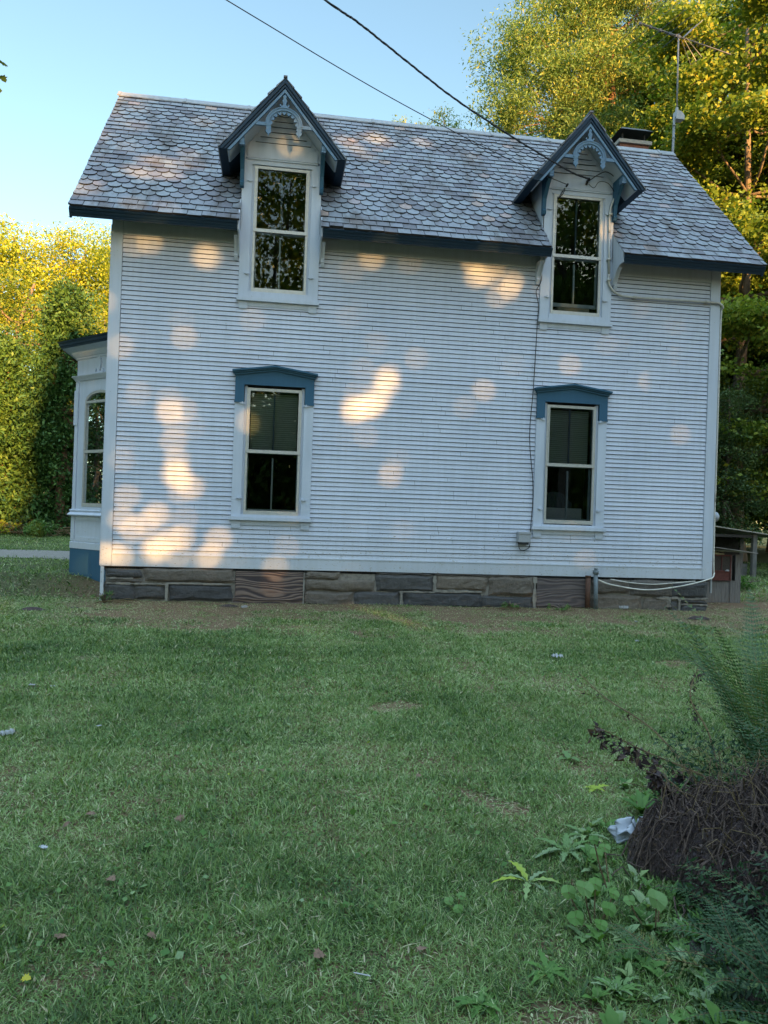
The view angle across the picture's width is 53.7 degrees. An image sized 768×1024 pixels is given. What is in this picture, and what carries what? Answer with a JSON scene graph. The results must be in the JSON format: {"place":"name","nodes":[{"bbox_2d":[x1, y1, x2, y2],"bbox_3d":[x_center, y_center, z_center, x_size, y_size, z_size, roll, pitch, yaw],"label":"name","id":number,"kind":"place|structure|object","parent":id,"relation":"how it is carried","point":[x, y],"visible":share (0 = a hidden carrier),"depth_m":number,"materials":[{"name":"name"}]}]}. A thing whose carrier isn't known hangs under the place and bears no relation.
{"place":"outdoors","nodes":[
{"label":"outdoors","id":0,"kind":"place"},
{"bbox_2d":[0,60,7,92],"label":"branch tip","id":1,"kind":"object","parent":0,"point":[3,78],"visible":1,"depth_m":6.04,"materials":[{"name":"green plant"}]},
{"bbox_2d":[0,549,69,558],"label":"driveway","id":2,"kind":"structure","parent":0,"point":[52,554],"depth_m":18.25,"materials":[{"name":"grey gravel"}]},
{"bbox_2d":[0,0,761,529],"label":"sky","id":3,"kind":"structure","parent":0,"point":[68,62],"materials":[{"name":"blue"}]},
{"bbox_2d":[0,515,767,1023],"bbox_3d":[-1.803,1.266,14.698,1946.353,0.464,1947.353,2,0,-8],"label":"ground","id":4,"kind":"structure","parent":0,"point":[228,611],"depth_m":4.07,"materials":[{"name":"green plant"}]},
{"bbox_2d":[0,728,14,735],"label":"paper scrap","id":5,"kind":"object","parent":4,"relation":"on","point":[7,732],"visible":1,"depth_m":4.73,"materials":[{"name":"white paper"}]},
{"bbox_2d":[0,519,21,533],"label":"shrub","id":6,"kind":"object","parent":4,"relation":"on","point":[2,524],"visible":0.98,"depth_m":24.42,"materials":[{"name":"green plant"}]},
{"bbox_2d":[21,973,30,981],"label":"fallen leaf","id":7,"kind":"object","parent":4,"relation":"on","point":[26,977],"visible":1,"depth_m":2.27,"materials":[{"name":"yellow plant"}]},
{"bbox_2d":[19,607,43,609],"bbox_3d":[-4.824,1.321,10.422,0.356,0.037,0.191,2,0,-8],"label":"soil clod","id":8,"kind":"object","parent":4,"relation":"on","point":[32,608],"visible":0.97,"depth_m":10.38,"materials":[{"name":"soil"}]},
{"bbox_2d":[0,317,68,531],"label":"evergreen tree","id":9,"kind":"object","parent":4,"relation":"on","point":[5,390],"visible":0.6,"depth_m":26.21,"materials":[{"name":"green plant"}]},
{"bbox_2d":[0,519,70,535],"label":"shrub","id":10,"kind":"object","parent":4,"relation":"on","point":[56,534],"visible":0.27,"depth_m":24.82,"materials":[{"name":"green plant"}]},
{"bbox_2d":[21,516,61,537],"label":"shrub","id":11,"kind":"object","parent":4,"relation":"on","point":[36,528],"visible":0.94,"depth_m":23.83,"materials":[{"name":"green plant"}]},
{"bbox_2d":[0,213,83,464],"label":"yellow tree","id":12,"kind":"object","parent":4,"relation":"on","point":[14,246],"visible":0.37,"depth_m":36.00,"materials":[{"name":"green plant"}]},
{"bbox_2d":[0,273,96,519],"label":"woodland tree","id":13,"kind":"object","parent":4,"relation":"on","point":[26,348],"depth_m":47.83,"materials":[{"name":"green plant"}]},
{"bbox_2d":[0,260,105,367],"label":"shade tree","id":14,"kind":"object","parent":4,"relation":"on","point":[23,313],"visible":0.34,"depth_m":30.52,"materials":[{"name":"yellow plant"}]},
{"bbox_2d":[0,267,108,536],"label":"evergreen tree","id":15,"kind":"object","parent":4,"relation":"on","point":[52,428],"visible":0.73,"depth_m":25.65,"materials":[{"name":"green plant"}]},
{"bbox_2d":[4,219,110,525],"bbox_3d":[-15.381,-6.863,37.720,8.464,15.443,7.048,2,0,-8],"label":"yellow tree","id":16,"kind":"object","parent":4,"relation":"on","point":[73,266],"visible":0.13,"depth_m":36.99,"materials":[{"name":"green plant"}]},
{"bbox_2d":[54,933,66,938],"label":"fallen leaf","id":17,"kind":"object","parent":4,"relation":"on","point":[60,936],"visible":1,"depth_m":2.53,"materials":[{"name":"brown plant"}]},
{"bbox_2d":[39,215,110,409],"bbox_3d":[-12.648,-6.349,35.745,7.084,14.577,6.663,2,0,-8],"label":"birch tree","id":18,"kind":"object","parent":4,"relation":"on","point":[103,258],"visible":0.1,"depth_m":35.06,"materials":[{"name":"yellow plant"}]},
{"bbox_2d":[90,591,113,602],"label":"weed clump","id":19,"kind":"object","parent":4,"relation":"on","point":[103,597],"visible":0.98,"depth_m":11.47,"materials":[{"name":"green plant"}]},
{"bbox_2d":[106,875,115,880],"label":"fallen leaf","id":20,"kind":"object","parent":4,"relation":"on","point":[111,877],"visible":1,"depth_m":2.92,"materials":[{"name":"plant"}]},
{"bbox_2d":[147,931,155,937],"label":"fallen leaf","id":21,"kind":"object","parent":4,"relation":"on","point":[151,934],"visible":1,"depth_m":2.54,"materials":[{"name":"plant"}]},
{"bbox_2d":[175,814,183,821],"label":"fallen leaf","id":22,"kind":"object","parent":4,"relation":"on","point":[177,818],"visible":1,"depth_m":3.51,"materials":[{"name":"plant"}]},
{"bbox_2d":[220,604,237,606],"bbox_3d":[-2.356,1.408,11.482,0.278,0.032,0.198,2,0,26],"label":"soil clod","id":23,"kind":"object","parent":4,"relation":"on","point":[228,605],"visible":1,"depth_m":11.44,"materials":[{"name":"soil"}]},
{"bbox_2d":[98,598,529,609],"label":"twigs","id":24,"kind":"object","parent":4,"relation":"on","point":[121,600],"visible":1,"depth_m":11.67,"materials":[{"name":"brown wood"}]},
{"bbox_2d":[314,948,326,957],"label":"fallen leaf","id":25,"kind":"object","parent":4,"relation":"on","point":[318,953],"visible":1,"depth_m":2.46,"materials":[{"name":"brown plant"}]},
{"bbox_2d":[342,901,353,913],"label":"coltsfoot plant","id":26,"kind":"object","parent":4,"relation":"on","point":[345,904],"visible":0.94,"depth_m":2.77,"materials":[{"name":"green plant"}]},
{"bbox_2d":[0,649,759,1023],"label":"clover","id":27,"kind":"object","parent":4,"relation":"on","point":[178,953],"visible":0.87,"depth_m":3.44,"materials":[{"name":"green plant"}]},
{"bbox_2d":[0,598,767,1023],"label":"dry clippings","id":28,"kind":"object","parent":4,"relation":"on","point":[354,756],"visible":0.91,"depth_m":6.16,"materials":[{"name":"brown plant"}]},
{"bbox_2d":[58,75,767,610],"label":"house","id":29,"kind":"structure","parent":4,"relation":"on","point":[310,357],"depth_m":12.59,"materials":[{"name":"white paint"}]},
{"bbox_2d":[58,332,107,581],"bbox_3d":[-5.394,-0.982,14.465,1.346,4.770,4.108,2,0,-8],"label":"bay window","id":30,"kind":"structure","parent":29,"relation":"in","point":[90,352],"depth_m":13.57,"materials":[{"name":"white paint"}]},
{"bbox_2d":[229,365,317,529],"bbox_3d":[-1.786,-1.027,12.211,1.350,2.607,0.318,2,0,-8],"label":"window","id":31,"kind":"structure","parent":29,"relation":"in","point":[273,424],"depth_m":12.21,"materials":[{"name":"wood"}]},
{"bbox_2d":[236,155,320,313],"bbox_3d":[-1.670,-4.438,12.223,1.310,2.427,0.201,2,0,-8],"label":"window","id":32,"kind":"structure","parent":29,"relation":"in","point":[306,299],"depth_m":12.18,"materials":[{"name":"wood"}]},
{"bbox_2d":[226,0,568,186],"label":"telephone wire","id":33,"kind":"object","parent":29,"relation":"attached to","point":[567,184],"visible":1,"depth_m":10.17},
{"bbox_2d":[324,0,589,184],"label":"service cable","id":34,"kind":"object","parent":29,"relation":"attached to","point":[416,69],"visible":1,"depth_m":10.20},
{"bbox_2d":[516,532,531,544],"bbox_3d":[2.336,0.438,12.691,0.224,0.210,0.120,2,0,-8],"label":"junction box","id":35,"kind":"object","parent":29,"relation":"attached to","point":[523,538],"visible":1,"depth_m":12.64,"materials":[{"name":"grey plastic"}]},
{"bbox_2d":[518,186,565,550],"bbox_3d":[2.659,-2.431,12.773,0.640,6.180,0.045,2,0,-10],"label":"drop wire","id":36,"kind":"object","parent":29,"relation":"attached to","point":[533,383],"visible":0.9,"depth_m":12.76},
{"bbox_2d":[531,384,612,538],"bbox_3d":[3.133,-0.857,13.043,1.350,2.607,0.562,2,0,-8],"label":"window","id":37,"kind":"structure","parent":29,"relation":"in","point":[561,435],"depth_m":12.93,"materials":[{"name":"wood"}]},
{"bbox_2d":[538,185,613,334],"bbox_3d":[3.254,-4.269,13.020,1.310,2.427,0.375,2,0,-8],"label":"window","id":38,"kind":"structure","parent":29,"relation":"in","point":[565,316],"depth_m":12.91,"materials":[{"name":"wood"}]},
{"bbox_2d":[588,171,613,190],"bbox_3d":[3.732,-5.564,12.848,0.556,0.353,0.126,2,0,-6],"label":"cable loop","id":39,"kind":"object","parent":29,"relation":"attached to","point":[601,181],"visible":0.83,"depth_m":12.82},
{"bbox_2d":[598,502,715,590],"bbox_3d":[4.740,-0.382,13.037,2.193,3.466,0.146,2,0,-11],"label":"white hose","id":40,"kind":"object","parent":29,"relation":"attached to","point":[675,582],"visible":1,"depth_m":13.07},
{"bbox_2d":[606,198,723,501],"bbox_3d":[4.827,-2.780,13.085,2.205,5.135,0.126,2,0,-10],"label":"conduit","id":41,"kind":"object","parent":29,"relation":"attached to","point":[608,259],"visible":1,"depth_m":13.14,"materials":[{"name":"metal"}]},
{"bbox_2d":[611,0,730,151],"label":"tv antenna","id":42,"kind":"object","parent":29,"relation":"attached to","point":[678,116],"visible":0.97,"depth_m":16.28,"materials":[{"name":"metal"}]},
{"bbox_2d":[709,512,718,592],"bbox_3d":[5.794,0.648,13.389,0.165,1.550,0.200,2,0,-8],"label":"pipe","id":43,"kind":"object","parent":29,"relation":"attached to","point":[716,519],"visible":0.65,"depth_m":13.31,"materials":[{"name":"plastic"}]},
{"bbox_2d":[416,945,427,950],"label":"fallen leaf","id":44,"kind":"object","parent":4,"relation":"on","point":[421,947],"visible":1,"depth_m":2.52,"materials":[{"name":"plant"}]},
{"bbox_2d":[391,101,467,129],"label":"distant ash","id":45,"kind":"object","parent":4,"relation":"on","point":[440,114],"visible":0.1,"depth_m":40.24,"materials":[{"name":"green plant"}]},
{"bbox_2d":[444,892,465,913],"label":"coltsfoot plant","id":46,"kind":"object","parent":4,"relation":"on","point":[460,896],"visible":0.95,"depth_m":2.81,"materials":[{"name":"green plant"}]},
{"bbox_2d":[451,987,503,1023],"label":"weed sprig","id":47,"kind":"object","parent":4,"relation":"on","point":[481,997],"visible":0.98,"depth_m":2.24,"materials":[{"name":"green plant"}]},
{"bbox_2d":[500,601,520,607],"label":"weed clump","id":48,"kind":"object","parent":4,"relation":"on","point":[515,605],"visible":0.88,"depth_m":12.46,"materials":[{"name":"green plant"}]},
{"bbox_2d":[470,103,554,136],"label":"woodland tree","id":49,"kind":"object","parent":4,"relation":"on","point":[510,132],"depth_m":40.48,"materials":[{"name":"green plant"}]},
{"bbox_2d":[491,860,560,900],"bbox_3d":[0.572,1.473,3.004,0.259,0.054,0.248,2,0,30],"label":"fern tuft","id":50,"kind":"object","parent":4,"relation":"on","point":[520,868],"visible":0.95,"depth_m":3.04,"materials":[{"name":"green plant"}]},
{"bbox_2d":[524,949,570,984],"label":"weed sprig","id":51,"kind":"object","parent":4,"relation":"on","point":[550,964],"visible":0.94,"depth_m":2.41,"materials":[{"name":"green plant"}]},
{"bbox_2d":[547,603,571,610],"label":"weed clump","id":52,"kind":"object","parent":4,"relation":"on","point":[564,607],"visible":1,"depth_m":12.53,"materials":[{"name":"green plant"}]},
{"bbox_2d":[533,833,597,863],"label":"dandelion plant","id":53,"kind":"object","parent":4,"relation":"on","point":[555,849],"visible":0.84,"depth_m":3.30,"materials":[{"name":"green plant"}]},
{"bbox_2d":[557,751,578,760],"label":"dandelion plant","id":54,"kind":"object","parent":4,"relation":"on","point":[567,753],"visible":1,"depth_m":4.67,"materials":[{"name":"green plant"}]},
{"bbox_2d":[459,0,709,139],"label":"ash tree","id":55,"kind":"object","parent":4,"relation":"on","point":[555,76],"visible":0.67,"depth_m":34.91,"materials":[{"name":"green plant"}]},
{"bbox_2d":[563,824,608,843],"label":"dandelion plant","id":56,"kind":"object","parent":4,"relation":"on","point":[582,836],"visible":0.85,"depth_m":3.45,"materials":[{"name":"green plant"}]},
{"bbox_2d":[585,575,590,608],"bbox_3d":[3.445,1.384,12.837,0.100,0.615,0.100,2,0,-8],"label":"iron pipe","id":57,"kind":"object","parent":4,"relation":"on","point":[587,590],"visible":0.83,"depth_m":12.80,"materials":[{"name":"brown metal"}]},
{"bbox_2d":[561,878,619,931],"bbox_3d":[0.741,1.403,2.701,0.233,0.161,0.177,2,0,-8],"label":"coltsfoot plant","id":58,"kind":"object","parent":4,"relation":"on","point":[577,917],"visible":0.91,"depth_m":2.70,"materials":[{"name":"green plant"}]},
{"bbox_2d":[583,784,607,791],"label":"weed sprig","id":59,"kind":"object","parent":4,"relation":"on","point":[595,787],"visible":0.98,"depth_m":4.14,"materials":[{"name":"green plant"}]},
{"bbox_2d":[593,568,598,608],"bbox_3d":[3.574,1.321,12.826,0.103,0.751,0.094,2,0,-8],"label":"vent pipe","id":60,"kind":"object","parent":4,"relation":"on","point":[595,573],"visible":0.86,"depth_m":12.80,"materials":[{"name":"grey metal"}]},
{"bbox_2d":[522,16,671,137],"bbox_3d":[11.948,-11.896,39.141,11.730,27.546,6.497,2,0,-14],"label":"ash tree","id":61,"kind":"object","parent":4,"relation":"on","point":[622,65],"visible":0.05,"depth_m":38.18,"materials":[{"name":"green plant"}]},
{"bbox_2d":[588,835,610,887],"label":"coltsfoot plant","id":62,"kind":"object","parent":4,"relation":"on","point":[596,853],"visible":0.88,"depth_m":3.06,"materials":[{"name":"green plant"}]},
{"bbox_2d":[591,974,641,995],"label":"weed sprig","id":63,"kind":"object","parent":4,"relation":"on","point":[626,987],"visible":1,"depth_m":2.31,"materials":[{"name":"green plant"}]},
{"bbox_2d":[607,816,641,843],"bbox_3d":[1.121,1.443,3.416,0.231,0.140,0.157,2,0,-8],"label":"plastic bag","id":64,"kind":"object","parent":4,"relation":"on","point":[622,829],"visible":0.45,"depth_m":3.40,"materials":[{"name":"white plastic"}]},
{"bbox_2d":[605,922,666,958],"bbox_3d":[0.850,1.465,2.538,0.218,0.142,0.401,2,0,17],"label":"fern","id":65,"kind":"object","parent":4,"relation":"on","point":[635,937],"visible":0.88,"depth_m":2.54,"materials":[{"name":"green plant"}]},
{"bbox_2d":[616,789,661,813],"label":"dock plant","id":66,"kind":"object","parent":4,"relation":"on","point":[642,804],"visible":0.82,"depth_m":3.81,"materials":[{"name":"green plant"}]},
{"bbox_2d":[623,888,667,934],"bbox_3d":[0.932,1.415,2.698,0.177,0.150,0.110,2,0,-8],"label":"coltsfoot plant","id":67,"kind":"object","parent":4,"relation":"on","point":[658,900],"visible":0.91,"depth_m":2.67,"materials":[{"name":"green plant"}]},
{"bbox_2d":[576,72,717,466],"bbox_3d":[13.034,-10.527,42.219,15.009,25.377,17.127,2,0,-42],"label":"woodland tree","id":68,"kind":"object","parent":4,"relation":"on","point":[663,103],"depth_m":34.02,"materials":[{"name":"green plant"}]},
{"bbox_2d":[568,769,767,1023],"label":"weed patch","id":69,"kind":"object","parent":4,"relation":"on","point":[610,1016],"visible":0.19,"depth_m":2.51,"materials":[{"name":"green plant"}]},
{"bbox_2d":[614,0,729,124],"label":"ash tree","id":70,"kind":"object","parent":4,"relation":"on","point":[650,32],"visible":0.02,"depth_m":37.28,"materials":[{"name":"green plant"}]},
{"bbox_2d":[584,0,767,533],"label":"maple tree","id":71,"kind":"object","parent":4,"relation":"on","point":[722,20],"visible":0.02,"depth_m":33.28,"materials":[{"name":"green plant"}]},
{"bbox_2d":[607,119,766,402],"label":"maple tree","id":72,"kind":"object","parent":4,"relation":"on","point":[718,178],"visible":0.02,"depth_m":30.66,"materials":[{"name":"green plant"}]},
{"bbox_2d":[654,743,724,782],"bbox_3d":[1.739,1.435,4.392,0.473,0.202,0.399,2,0,-8],"label":"fern","id":73,"kind":"object","parent":4,"relation":"on","point":[705,758],"visible":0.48,"depth_m":4.42,"materials":[{"name":"green plant"}]},
{"bbox_2d":[615,0,767,561],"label":"maple tree","id":74,"kind":"object","parent":4,"relation":"on","point":[744,319],"visible":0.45,"depth_m":27.45,"materials":[{"name":"green plant"}]},
{"bbox_2d":[688,616,710,619],"bbox_3d":[4.934,1.652,11.937,0.396,0.046,0.221,2,0,-8],"label":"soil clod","id":75,"kind":"object","parent":4,"relation":"on","point":[695,617],"visible":0.89,"depth_m":11.87,"materials":[{"name":"soil"}]},
{"bbox_2d":[654,621,767,772],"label":"fern","id":76,"kind":"object","parent":4,"relation":"on","point":[733,705],"visible":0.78,"depth_m":4.34,"materials":[{"name":"green plant"}]},
{"bbox_2d":[664,586,767,751],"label":"fern","id":77,"kind":"object","parent":4,"relation":"on","point":[739,658],"visible":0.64,"depth_m":4.96,"materials":[{"name":"green plant"}]},
{"bbox_2d":[687,921,767,1014],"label":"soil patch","id":78,"kind":"object","parent":4,"relation":"on","point":[750,997],"visible":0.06,"depth_m":2.46,"materials":[{"name":"brown soil"}]},
{"bbox_2d":[575,672,697,782],"bbox_3d":[1.400,1.215,4.270,0.097,0.428,1.007,2,0,-25],"label":"withered stalk","id":79,"kind":"object","parent":78,"relation":"on","point":[662,739],"visible":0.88,"depth_m":4.30,"materials":[{"name":"brown plant"}]},
{"bbox_2d":[588,747,767,934],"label":"root clump","id":80,"kind":"object","parent":78,"relation":"on","point":[705,823],"visible":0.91,"depth_m":3.05,"materials":[{"name":"plant"}]},
{"bbox_2d":[587,721,711,787],"bbox_3d":[1.337,1.203,3.646,0.722,0.338,0.112,2,0,11],"label":"withered stalk","id":81,"kind":"object","parent":80,"relation":"on","point":[635,752],"visible":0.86,"depth_m":3.67,"materials":[{"name":"brown plant"}]},
{"bbox_2d":[645,767,688,801],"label":"withered stalk","id":82,"kind":"object","parent":80,"relation":"on","point":[656,783],"visible":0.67,"depth_m":3.39,"materials":[{"name":"plant"}]},
{"bbox_2d":[734,719,767,744],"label":"fern","id":83,"kind":"object","parent":80,"relation":"on","point":[757,729],"visible":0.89,"depth_m":3.49,"materials":[{"name":"green plant"}]},
{"bbox_2d":[638,919,767,1016],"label":"fern","id":84,"kind":"object","parent":78,"relation":"on","point":[678,961],"visible":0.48,"depth_m":2.43,"materials":[{"name":"green plant"}]},
{"bbox_2d":[645,723,767,1023],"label":"undergrowth","id":85,"kind":"object","parent":78,"relation":"on","point":[745,910],"visible":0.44,"depth_m":2.67,"materials":[{"name":"green plant"}]},
{"bbox_2d":[682,668,720,784],"bbox_3d":[1.672,1.142,4.037,0.154,0.546,0.496,2,0,11],"label":"withered stalk","id":86,"kind":"object","parent":85,"relation":"on","point":[694,705],"visible":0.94,"depth_m":4.09,"materials":[{"name":"brown plant"}]},
{"bbox_2d":[651,891,767,1005],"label":"fern","id":87,"kind":"object","parent":78,"relation":"on","point":[707,954],"visible":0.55,"depth_m":2.54,"materials":[{"name":"green plant"}]},
{"bbox_2d":[658,884,767,952],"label":"fern","id":88,"kind":"object","parent":78,"relation":"on","point":[685,925],"visible":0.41,"depth_m":2.67,"materials":[{"name":"green plant"}]},
{"bbox_2d":[660,926,767,998],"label":"fern","id":89,"kind":"object","parent":78,"relation":"on","point":[728,945],"visible":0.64,"depth_m":2.39,"materials":[{"name":"green plant"}]},
{"bbox_2d":[674,863,767,963],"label":"fern","id":90,"kind":"object","parent":78,"relation":"on","point":[741,885],"visible":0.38,"depth_m":2.70,"materials":[{"name":"green plant"}]},
{"bbox_2d":[684,897,767,1023],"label":"fern","id":91,"kind":"object","parent":78,"relation":"on","point":[743,964],"visible":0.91,"depth_m":2.28,"materials":[{"name":"green plant"}]},
{"bbox_2d":[690,693,767,775],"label":"fern","id":92,"kind":"object","parent":78,"relation":"on","point":[730,728],"visible":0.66,"depth_m":4.01,"materials":[{"name":"green plant"}]},
{"bbox_2d":[747,850,767,904],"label":"fern","id":93,"kind":"object","parent":78,"relation":"on","point":[764,857],"visible":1,"depth_m":2.65,"materials":[{"name":"green plant"}]},
{"bbox_2d":[705,547,757,602],"bbox_3d":[6.321,1.198,15.162,1.600,1.207,1.300,2,0,-8],"label":"animal hutch","id":94,"kind":"object","parent":4,"relation":"on","point":[726,582],"visible":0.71,"depth_m":14.72,"materials":[{"name":"grey wood"}]},
{"bbox_2d":[712,554,731,580],"bbox_3d":[6.540,1.076,14.702,0.395,0.500,0.028,2,0,-8],"label":"door","id":95,"kind":"structure","parent":94,"relation":"in","point":[730,565],"depth_m":14.69,"materials":[{"name":"red wood"}]},
{"bbox_2d":[713,374,767,548],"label":"woodland tree","id":96,"kind":"object","parent":4,"relation":"on","point":[744,398],"visible":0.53,"depth_m":25.92,"materials":[{"name":"green plant"}]},
{"bbox_2d":[715,275,765,532],"bbox_3d":[13.185,-4.863,34.042,9.080,13.522,8.345,2,0,28],"label":"hemlock tree","id":97,"kind":"object","parent":4,"relation":"on","point":[747,362],"visible":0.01,"depth_m":31.83,"materials":[{"name":"green plant"}]},
{"bbox_2d":[715,526,767,576],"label":"open shed","id":98,"kind":"structure","parent":4,"relation":"on","point":[724,540],"depth_m":23.23,"materials":[{"name":"wood"}]},
{"bbox_2d":[719,59,767,523],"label":"maple tree","id":99,"kind":"object","parent":4,"relation":"on","point":[758,144],"visible":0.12,"depth_m":30.77,"materials":[{"name":"green plant"}]},
{"bbox_2d":[740,575,761,590],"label":"weed clump","id":100,"kind":"object","parent":4,"relation":"on","point":[745,584],"visible":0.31,"depth_m":17.59,"materials":[{"name":"green plant"}]},
{"bbox_2d":[745,521,767,545],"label":"woodland tree","id":101,"kind":"object","parent":4,"relation":"on","point":[760,531],"depth_m":44.06,"materials":[{"name":"green plant"}]},
{"bbox_2d":[754,517,767,552],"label":"woodland tree","id":102,"kind":"object","parent":4,"relation":"on","point":[766,551],"depth_m":37.33,"materials":[{"name":"green plant"}]}
]}

